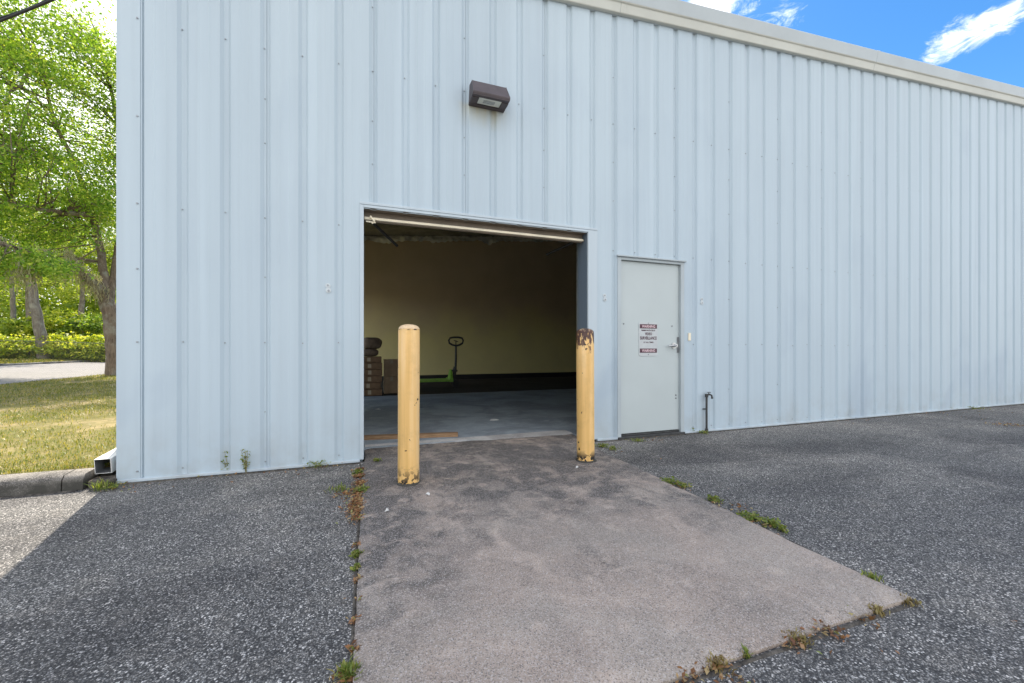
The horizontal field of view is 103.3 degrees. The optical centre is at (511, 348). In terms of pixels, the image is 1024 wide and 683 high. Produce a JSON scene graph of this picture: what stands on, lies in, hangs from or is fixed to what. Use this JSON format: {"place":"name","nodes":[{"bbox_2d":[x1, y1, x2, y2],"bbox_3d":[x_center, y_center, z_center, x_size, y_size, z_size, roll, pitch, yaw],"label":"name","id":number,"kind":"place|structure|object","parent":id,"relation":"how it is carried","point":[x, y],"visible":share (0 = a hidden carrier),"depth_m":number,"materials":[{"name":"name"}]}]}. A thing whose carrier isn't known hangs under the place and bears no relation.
{"place":"outdoors","nodes":[
{"label":"outdoors","id":0,"kind":"place"},
{"bbox_2d":[0,0,55,22],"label":"overhead cable","id":1,"kind":"object","parent":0,"point":[22,11],"visible":1,"depth_m":6.51,"materials":[{"name":"black rubber"}]},
{"bbox_2d":[0,358,83,363],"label":"verge grass","id":2,"kind":"structure","parent":0,"point":[7,361],"depth_m":21.80,"materials":[{"name":"green plant"}]},
{"bbox_2d":[0,361,104,383],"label":"road","id":3,"kind":"structure","parent":0,"point":[20,373],"depth_m":16.44,"materials":[{"name":"grey concrete"}]},
{"bbox_2d":[0,360,96,365],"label":"road kerb","id":4,"kind":"structure","parent":3,"relation":"on","point":[43,363],"depth_m":21.21,"materials":[{"name":"concrete"}]},
{"bbox_2d":[0,357,115,474],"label":"lawn","id":5,"kind":"structure","parent":0,"point":[99,421],"depth_m":5.24,"materials":[{"name":"plant"}]},
{"bbox_2d":[0,334,30,359],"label":"shrub","id":6,"kind":"object","parent":5,"relation":"on","point":[3,337],"visible":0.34,"depth_m":23.59,"materials":[{"name":"green plant"}]},
{"bbox_2d":[1,159,39,346],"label":"tree","id":7,"kind":"object","parent":5,"relation":"on","point":[12,307],"visible":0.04,"depth_m":26.96,"materials":[{"name":"brown plant"}]},
{"bbox_2d":[0,317,45,338],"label":"shrub","id":8,"kind":"object","parent":5,"relation":"on","point":[8,330],"visible":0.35,"depth_m":26.45,"materials":[{"name":"green plant"}]},
{"bbox_2d":[0,333,55,358],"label":"shrub","id":9,"kind":"object","parent":5,"relation":"on","point":[20,349],"visible":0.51,"depth_m":23.52,"materials":[{"name":"green plant"}]},
{"bbox_2d":[0,164,94,358],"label":"tree","id":10,"kind":"object","parent":5,"relation":"on","point":[39,328],"visible":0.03,"depth_m":23.68,"materials":[{"name":"green plant"}]},
{"bbox_2d":[0,340,104,362],"bbox_3d":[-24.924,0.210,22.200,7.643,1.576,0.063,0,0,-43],"label":"hedge","id":11,"kind":"object","parent":5,"relation":"on","point":[50,348],"visible":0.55,"depth_m":22.00,"materials":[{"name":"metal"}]},
{"bbox_2d":[0,228,109,322],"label":"tree","id":12,"kind":"object","parent":5,"relation":"on","point":[27,307],"visible":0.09,"depth_m":40.46,"materials":[{"name":"green plant"}]},
{"bbox_2d":[0,0,115,375],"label":"oak tree","id":13,"kind":"object","parent":5,"relation":"on","point":[21,261],"visible":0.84,"depth_m":13.77,"materials":[{"name":"green plant"}]},
{"bbox_2d":[21,330,94,359],"bbox_3d":[-27.417,-0.106,24.663,3.376,2.173,2.906,0,0,-20],"label":"shrub","id":14,"kind":"object","parent":5,"relation":"on","point":[54,338],"visible":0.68,"depth_m":24.12,"materials":[{"name":"green plant"}]},
{"bbox_2d":[16,307,102,355],"bbox_3d":[-30.416,-0.983,27.815,4.825,3.723,3.874,0,0,-20],"label":"shrub","id":15,"kind":"object","parent":5,"relation":"on","point":[51,323],"visible":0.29,"depth_m":27.05,"materials":[{"name":"green plant"}]},
{"bbox_2d":[22,215,113,318],"bbox_3d":[-36.550,-5.622,33.732,11.330,12.937,9.163,0,0,-20],"label":"tree","id":16,"kind":"object","parent":5,"relation":"on","point":[81,307],"visible":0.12,"depth_m":33.69,"materials":[{"name":"green plant"}]},
{"bbox_2d":[52,332,104,361],"bbox_3d":[-26.195,-0.006,25.198,3.239,2.199,3.282,0,0,39],"label":"shrub","id":17,"kind":"object","parent":5,"relation":"on","point":[94,338],"visible":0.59,"depth_m":24.77,"materials":[{"name":"green plant"}]},
{"bbox_2d":[54,313,103,346],"bbox_3d":[-28.835,-0.846,27.930,4.260,3.527,3.864,0,0,-20],"label":"shrub","id":18,"kind":"object","parent":5,"relation":"on","point":[94,327],"visible":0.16,"depth_m":27.09,"materials":[{"name":"green plant"}]},
{"bbox_2d":[64,183,115,265],"bbox_3d":[-34.020,-6.553,36.241,8.751,15.041,12.111,0,0,44],"label":"tree","id":19,"kind":"object","parent":5,"relation":"on","point":[107,252],"visible":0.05,"depth_m":34.32,"materials":[{"name":"green plant"}]},
{"bbox_2d":[89,339,104,361],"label":"shrub","id":20,"kind":"object","parent":5,"relation":"on","point":[100,353],"visible":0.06,"depth_m":25.05,"materials":[{"name":"green plant"}]},
{"bbox_2d":[114,463,358,485],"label":"soil","id":21,"kind":"structure","parent":0,"point":[232,474],"depth_m":3.50,"materials":[{"name":"brown soil"}]},
{"bbox_2d":[240,449,249,472],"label":"stalk weed","id":22,"kind":"object","parent":21,"relation":"on","point":[245,466],"visible":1,"depth_m":3.55,"materials":[{"name":"green plant"}]},
{"bbox_2d":[348,463,360,682],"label":"soil","id":23,"kind":"structure","parent":0,"point":[354,608],"depth_m":1.78,"materials":[{"name":"brown soil"}]},
{"bbox_2d":[364,389,575,456],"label":"interior floor","id":24,"kind":"structure","parent":0,"point":[473,414],"depth_m":6.65,"materials":[{"name":"concrete"}]},
{"bbox_2d":[364,432,457,439],"bbox_3d":[-1.339,1.037,4.810,1.381,0.045,0.089,0,0,-10],"label":"wooden plank","id":25,"kind":"object","parent":24,"relation":"on","point":[421,435],"visible":0.45,"depth_m":4.81,"materials":[{"name":"brown wood"}]},
{"bbox_2d":[420,336,463,386],"bbox_3d":[-2.183,0.351,11.274,1.687,1.412,0.600,0,0,-20],"label":"pallet jack","id":26,"kind":"object","parent":24,"relation":"on","point":[451,378],"visible":0.76,"depth_m":11.38,"materials":[{"name":"green metal"}]},
{"bbox_2d":[364,376,575,396],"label":"baseboard","id":27,"kind":"structure","parent":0,"point":[505,384],"depth_m":11.74,"materials":[{"name":"black"}]},
{"bbox_2d":[364,388,381,395],"bbox_3d":[-3.309,0.983,9.400,0.540,0.146,0.564,0,0,-20],"label":"flat carton","id":28,"kind":"object","parent":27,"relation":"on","point":[371,392],"visible":0.56,"depth_m":9.16,"materials":[{"name":"cardboard"}]},
{"bbox_2d":[364,382,380,388],"bbox_3d":[-3.329,0.831,9.368,0.540,0.141,0.564,0,0,-20],"label":"flat carton","id":29,"kind":"object","parent":28,"relation":"on","point":[372,385],"visible":0.48,"depth_m":9.14,"materials":[{"name":"cardboard"}]},
{"bbox_2d":[364,375,381,382],"bbox_3d":[-3.300,0.680,9.370,0.540,0.141,0.564,0,0,-20],"label":"flat carton","id":30,"kind":"object","parent":29,"relation":"on","point":[373,378],"visible":0.5,"depth_m":9.14,"materials":[{"name":"cardboard"}]},
{"bbox_2d":[364,369,381,375],"bbox_3d":[-3.296,0.531,9.377,0.540,0.139,0.564,0,0,-20],"label":"flat carton","id":31,"kind":"object","parent":30,"relation":"on","point":[372,372],"visible":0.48,"depth_m":9.14,"materials":[{"name":"cardboard"}]},
{"bbox_2d":[364,362,381,368],"bbox_3d":[-3.297,0.385,9.371,0.540,0.136,0.564,0,0,-20],"label":"flat carton","id":32,"kind":"object","parent":31,"relation":"on","point":[372,365],"visible":0.58,"depth_m":9.14,"materials":[{"name":"cardboard"}]},
{"bbox_2d":[364,356,381,362],"bbox_3d":[-3.320,0.242,9.396,0.540,0.131,0.564,0,0,-20],"label":"flat carton","id":33,"kind":"object","parent":32,"relation":"on","point":[372,359],"visible":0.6,"depth_m":9.17,"materials":[{"name":"cardboard"}]},
{"bbox_2d":[364,349,378,355],"bbox_3d":[-3.301,0.084,9.363,0.406,0.174,0.490,0,0,-20],"label":"paper sack","id":34,"kind":"object","parent":33,"relation":"on","point":[371,352],"visible":0.76,"depth_m":9.18,"materials":[{"name":"brown paper"}]},
{"bbox_2d":[364,337,381,348],"bbox_3d":[-3.257,-0.131,9.380,0.454,0.278,0.458,0,0,-39],"label":"paper sack","id":35,"kind":"object","parent":34,"relation":"on","point":[372,343],"visible":0.8,"depth_m":9.20,"materials":[{"name":"brown paper"}]},
{"bbox_2d":[384,376,397,393],"bbox_3d":[-2.911,0.856,9.811,0.370,0.400,0.384,0,0,-20],"label":"cardboard box","id":36,"kind":"object","parent":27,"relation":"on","point":[390,384],"visible":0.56,"depth_m":9.62,"materials":[{"name":"brown cardboard"}]},
{"bbox_2d":[384,359,397,376],"bbox_3d":[-2.911,0.450,9.811,0.370,0.410,0.384,0,0,-20],"label":"cardboard box","id":37,"kind":"object","parent":36,"relation":"on","point":[390,367],"visible":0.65,"depth_m":9.62,"materials":[{"name":"brown cardboard"}]},
{"bbox_2d":[0,404,1023,682],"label":"asphalt yard","id":38,"kind":"structure","parent":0,"point":[244,578],"depth_m":2.15,"materials":[{"name":"grey asphalt"}]},
{"bbox_2d":[0,490,75,498],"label":"soil","id":39,"kind":"structure","parent":38,"relation":"on","point":[37,494],"depth_m":3.03,"materials":[{"name":"soil"}]},
{"bbox_2d":[0,468,97,496],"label":"kerb","id":40,"kind":"structure","parent":38,"relation":"on","point":[40,482],"depth_m":3.09,"materials":[{"name":"concrete"}]},
{"bbox_2d":[83,478,114,491],"bbox_3d":[-3.194,1.043,3.123,0.179,0.097,0.167,0,0,-3],"label":"grass tuft","id":41,"kind":"object","parent":38,"relation":"on","point":[100,485],"visible":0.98,"depth_m":3.13,"materials":[{"name":"green plant"}]},
{"bbox_2d":[88,473,116,487],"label":"soil","id":42,"kind":"structure","parent":38,"relation":"on","point":[110,477],"depth_m":3.23,"materials":[{"name":"brown soil"}]},
{"bbox_2d":[102,481,128,490],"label":"weed","id":43,"kind":"object","parent":38,"relation":"on","point":[113,486],"visible":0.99,"depth_m":3.15,"materials":[{"name":"green plant"}]},
{"bbox_2d":[221,451,228,469],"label":"stalk weed","id":44,"kind":"object","parent":38,"relation":"on","point":[226,460],"visible":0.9,"depth_m":3.54,"materials":[{"name":"green plant"}]},
{"bbox_2d":[303,460,330,468],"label":"weed","id":45,"kind":"object","parent":38,"relation":"on","point":[315,464],"visible":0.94,"depth_m":3.74,"materials":[{"name":"green plant"}]},
{"bbox_2d":[323,481,349,493],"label":"grass tuft","id":46,"kind":"object","parent":38,"relation":"on","point":[341,486],"visible":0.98,"depth_m":3.11,"materials":[{"name":"green plant"}]},
{"bbox_2d":[328,652,362,682],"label":"grass tuft","id":47,"kind":"object","parent":38,"relation":"on","point":[349,666],"visible":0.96,"depth_m":1.35,"materials":[{"name":"green plant"}]},
{"bbox_2d":[350,562,360,570],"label":"weed","id":48,"kind":"object","parent":38,"relation":"on","point":[354,567],"visible":1,"depth_m":1.99,"materials":[{"name":"green plant"}]},
{"bbox_2d":[348,549,363,558],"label":"weed","id":49,"kind":"object","parent":38,"relation":"on","point":[355,553],"visible":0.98,"depth_m":2.12,"materials":[{"name":"green plant"}]},
{"bbox_2d":[352,468,361,474],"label":"weed","id":50,"kind":"object","parent":38,"relation":"on","point":[357,471],"visible":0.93,"depth_m":3.53,"materials":[{"name":"green plant"}]},
{"bbox_2d":[352,484,369,492],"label":"weed","id":51,"kind":"object","parent":38,"relation":"on","point":[365,488],"visible":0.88,"depth_m":3.08,"materials":[{"name":"green plant"}]},
{"bbox_2d":[94,0,1023,483],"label":"warehouse","id":52,"kind":"structure","parent":38,"relation":"on","point":[760,224],"depth_m":4.89,"materials":[{"name":"paint"}]},
{"bbox_2d":[364,216,582,433],"bbox_3d":[-0.409,-0.432,4.704,2.660,2.969,0.713,0,0,-20],"label":"roll up door","id":53,"kind":"structure","parent":52,"relation":"in","point":[368,219],"depth_m":4.47,"materials":[{"name":"beige metal"}]},
{"bbox_2d":[468,80,509,112],"bbox_3d":[-0.238,-2.668,4.224,0.393,0.224,0.218,0,0,-20],"label":"wall lamp","id":54,"kind":"object","parent":52,"relation":"attached to","point":[489,96],"visible":1,"depth_m":4.18,"materials":[{"name":"brown metal"}]},
{"bbox_2d":[621,261,678,433],"bbox_3d":[1.728,-0.021,5.060,0.904,2.111,0.109,0,0,-20],"label":"personnel door","id":55,"kind":"structure","parent":52,"relation":"in","point":[649,291],"depth_m":5.07,"materials":[{"name":"paint"}]},
{"bbox_2d":[639,322,657,355],"bbox_3d":[1.702,-0.123,5.056,0.280,0.420,0.008,0,0,-20],"label":"warning sign","id":56,"kind":"object","parent":55,"relation":"attached to","point":[648,338],"visible":1,"depth_m":5.06,"materials":[{"name":"grey metal"}]},
{"bbox_2d":[112,409,1023,682],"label":"leaf litter","id":57,"kind":"object","parent":38,"relation":"on","point":[358,499],"visible":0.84,"depth_m":1.61,"materials":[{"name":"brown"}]},
{"bbox_2d":[595,442,608,447],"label":"weed","id":58,"kind":"object","parent":38,"relation":"on","point":[602,445],"visible":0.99,"depth_m":4.50,"materials":[{"name":"green plant"}]},
{"bbox_2d":[353,434,914,682],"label":"concrete apron","id":59,"kind":"object","parent":38,"relation":"on","point":[541,559],"visible":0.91,"depth_m":1.90,"materials":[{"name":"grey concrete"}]},
{"bbox_2d":[396,324,420,486],"bbox_3d":[-0.822,0.452,3.244,0.199,1.300,0.204,0,0,-20],"label":"bollard","id":60,"kind":"object","parent":59,"relation":"on","point":[408,394],"visible":0.96,"depth_m":3.17,"materials":[{"name":"metal"}]},
{"bbox_2d":[365,430,572,446],"bbox_3d":[-0.426,1.060,4.767,2.450,0.010,0.236,0,0,-20],"label":"floor edge","id":61,"kind":"object","parent":59,"relation":"on","point":[529,434],"visible":0.95,"depth_m":4.85,"materials":[{"name":"concrete"}]},
{"bbox_2d":[576,328,596,462],"bbox_3d":[0.704,0.452,3.883,0.199,1.300,0.206,0,0,-20],"label":"bollard","id":62,"kind":"object","parent":59,"relation":"on","point":[585,391],"visible":0.97,"depth_m":3.81,"materials":[{"name":"metal"}]},
{"bbox_2d":[659,476,680,485],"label":"weed","id":63,"kind":"object","parent":38,"relation":"on","point":[670,480],"visible":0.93,"depth_m":3.30,"materials":[{"name":"green plant"}]},
{"bbox_2d":[677,481,692,487],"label":"weed","id":64,"kind":"object","parent":38,"relation":"on","point":[684,484],"visible":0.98,"depth_m":3.19,"materials":[{"name":"green plant"}]},
{"bbox_2d":[707,494,723,502],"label":"weed","id":65,"kind":"object","parent":38,"relation":"on","point":[714,498],"visible":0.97,"depth_m":2.91,"materials":[{"name":"green plant"}]},
{"bbox_2d":[699,650,736,675],"bbox_3d":[0.706,1.076,1.393,0.125,0.032,0.103,0,0,17],"label":"dry grass tuft","id":66,"kind":"object","parent":38,"relation":"on","point":[718,663],"visible":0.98,"depth_m":1.39,"materials":[{"name":"brown plant"}]},
{"bbox_2d":[740,643,752,658],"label":"grass tuft","id":67,"kind":"object","parent":38,"relation":"on","point":[746,650],"visible":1,"depth_m":1.43,"materials":[{"name":"green plant"}]},
{"bbox_2d":[735,510,764,521],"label":"weed","id":68,"kind":"object","parent":38,"relation":"on","point":[750,515],"visible":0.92,"depth_m":2.62,"materials":[{"name":"green plant"}]},
{"bbox_2d":[756,516,785,528],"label":"weed","id":69,"kind":"object","parent":38,"relation":"on","point":[771,521],"visible":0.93,"depth_m":2.49,"materials":[{"name":"green plant"}]},
{"bbox_2d":[777,524,788,533],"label":"weed","id":70,"kind":"object","parent":38,"relation":"on","point":[783,528],"visible":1,"depth_m":2.42,"materials":[{"name":"green plant"}]},
{"bbox_2d":[781,628,815,648],"bbox_3d":[1.057,1.077,1.509,0.150,0.030,0.116,0,0,-20],"label":"dry grass tuft","id":71,"kind":"object","parent":38,"relation":"on","point":[803,639],"visible":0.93,"depth_m":1.51,"materials":[{"name":"brown plant"}]},
{"bbox_2d":[861,569,883,581],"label":"grass tuft","id":72,"kind":"object","parent":38,"relation":"on","point":[871,575],"visible":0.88,"depth_m":1.92,"materials":[{"name":"green plant"}]},
{"bbox_2d":[864,602,889,617],"bbox_3d":[1.510,1.075,1.670,0.082,0.034,0.075,0,0,-20],"label":"dry grass tuft","id":73,"kind":"object","parent":38,"relation":"on","point":[878,609],"visible":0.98,"depth_m":1.67,"materials":[{"name":"brown plant"}]},
{"bbox_2d":[898,593,923,608],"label":"dry grass tuft","id":74,"kind":"object","parent":38,"relation":"on","point":[910,601],"visible":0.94,"depth_m":1.73,"materials":[{"name":"brown plant"}]},
{"bbox_2d":[0,0,1023,317],"label":"sky","id":75,"kind":"structure","parent":0,"point":[981,38],"materials":[{"name":"blue"}]},
{"bbox_2d":[678,601,919,682],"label":"soil","id":76,"kind":"structure","parent":0,"point":[778,650],"depth_m":1.47,"materials":[{"name":"brown soil"}]},
{"bbox_2d":[598,404,1023,441],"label":"soil","id":77,"kind":"structure","parent":0,"point":[795,424],"depth_m":5.82,"materials":[{"name":"brown soil"}]},
{"bbox_2d":[702,392,712,432],"bbox_3d":[2.561,0.826,5.294,0.103,0.532,0.092,0,0,-20],"label":"standpipe","id":78,"kind":"object","parent":77,"relation":"on","point":[706,411],"visible":0.99,"depth_m":5.27,"materials":[{"name":"metal"}]},
{"label":"ground","id":79,"kind":"structure","parent":0,"visible":0},
{"bbox_2d":[0,265,115,333],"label":"wood","id":80,"kind":"object","parent":79,"relation":"on","point":[50,303],"visible":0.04,"depth_m":47.18,"materials":[{"name":"green plant"}]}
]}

